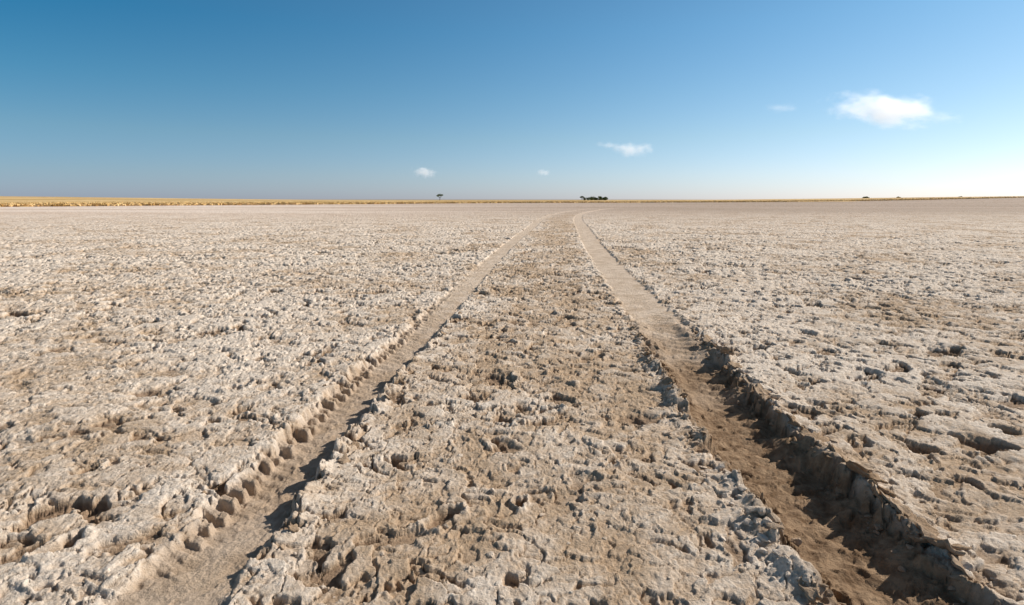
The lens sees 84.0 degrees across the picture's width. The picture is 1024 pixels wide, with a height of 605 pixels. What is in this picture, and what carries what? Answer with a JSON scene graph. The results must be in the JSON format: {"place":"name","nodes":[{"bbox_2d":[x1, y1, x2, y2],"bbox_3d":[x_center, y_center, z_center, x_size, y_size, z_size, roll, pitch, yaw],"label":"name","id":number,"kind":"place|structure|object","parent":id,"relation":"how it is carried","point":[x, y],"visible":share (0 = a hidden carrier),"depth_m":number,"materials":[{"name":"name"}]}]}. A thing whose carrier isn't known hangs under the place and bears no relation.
{"place":"outdoors","nodes":[
{"label":"outdoors","id":0,"kind":"place"},
{"bbox_2d":[0,198,1023,604],"bbox_3d":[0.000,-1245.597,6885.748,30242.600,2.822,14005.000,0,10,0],"label":"salt pan ground","id":1,"kind":"structure","parent":0,"point":[936,304],"depth_m":2.45,"materials":[{"name":"beige soil"}]},
{"bbox_2d":[0,196,1023,206],"bbox_3d":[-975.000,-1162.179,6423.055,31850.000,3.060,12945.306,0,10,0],"label":"grassland","id":2,"kind":"structure","parent":1,"relation":"on","point":[12,199],"depth_m":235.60,"materials":[{"name":"yellow plant"}]},
{"bbox_2d":[580,196,607,199],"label":"acacia grove","id":3,"kind":"object","parent":2,"relation":"on","point":[595,198],"visible":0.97,"depth_m":439.91,"materials":[{"name":"green plant"}]},
{"bbox_2d":[2,217,1023,604],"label":"mud clods","id":4,"kind":"object","parent":1,"relation":"on","point":[770,519],"visible":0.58,"depth_m":1.65,"materials":[{"name":"brown soil"}]},
{"bbox_2d":[201,311,985,604],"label":"crust plates","id":5,"kind":"object","parent":1,"relation":"on","point":[929,533],"visible":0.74,"depth_m":1.60,"materials":[{"name":"brown soil"}]},
{"bbox_2d":[0,0,1023,199],"label":"sky","id":6,"kind":"structure","parent":0,"point":[195,99],"materials":[{"name":"blue"}]}
]}

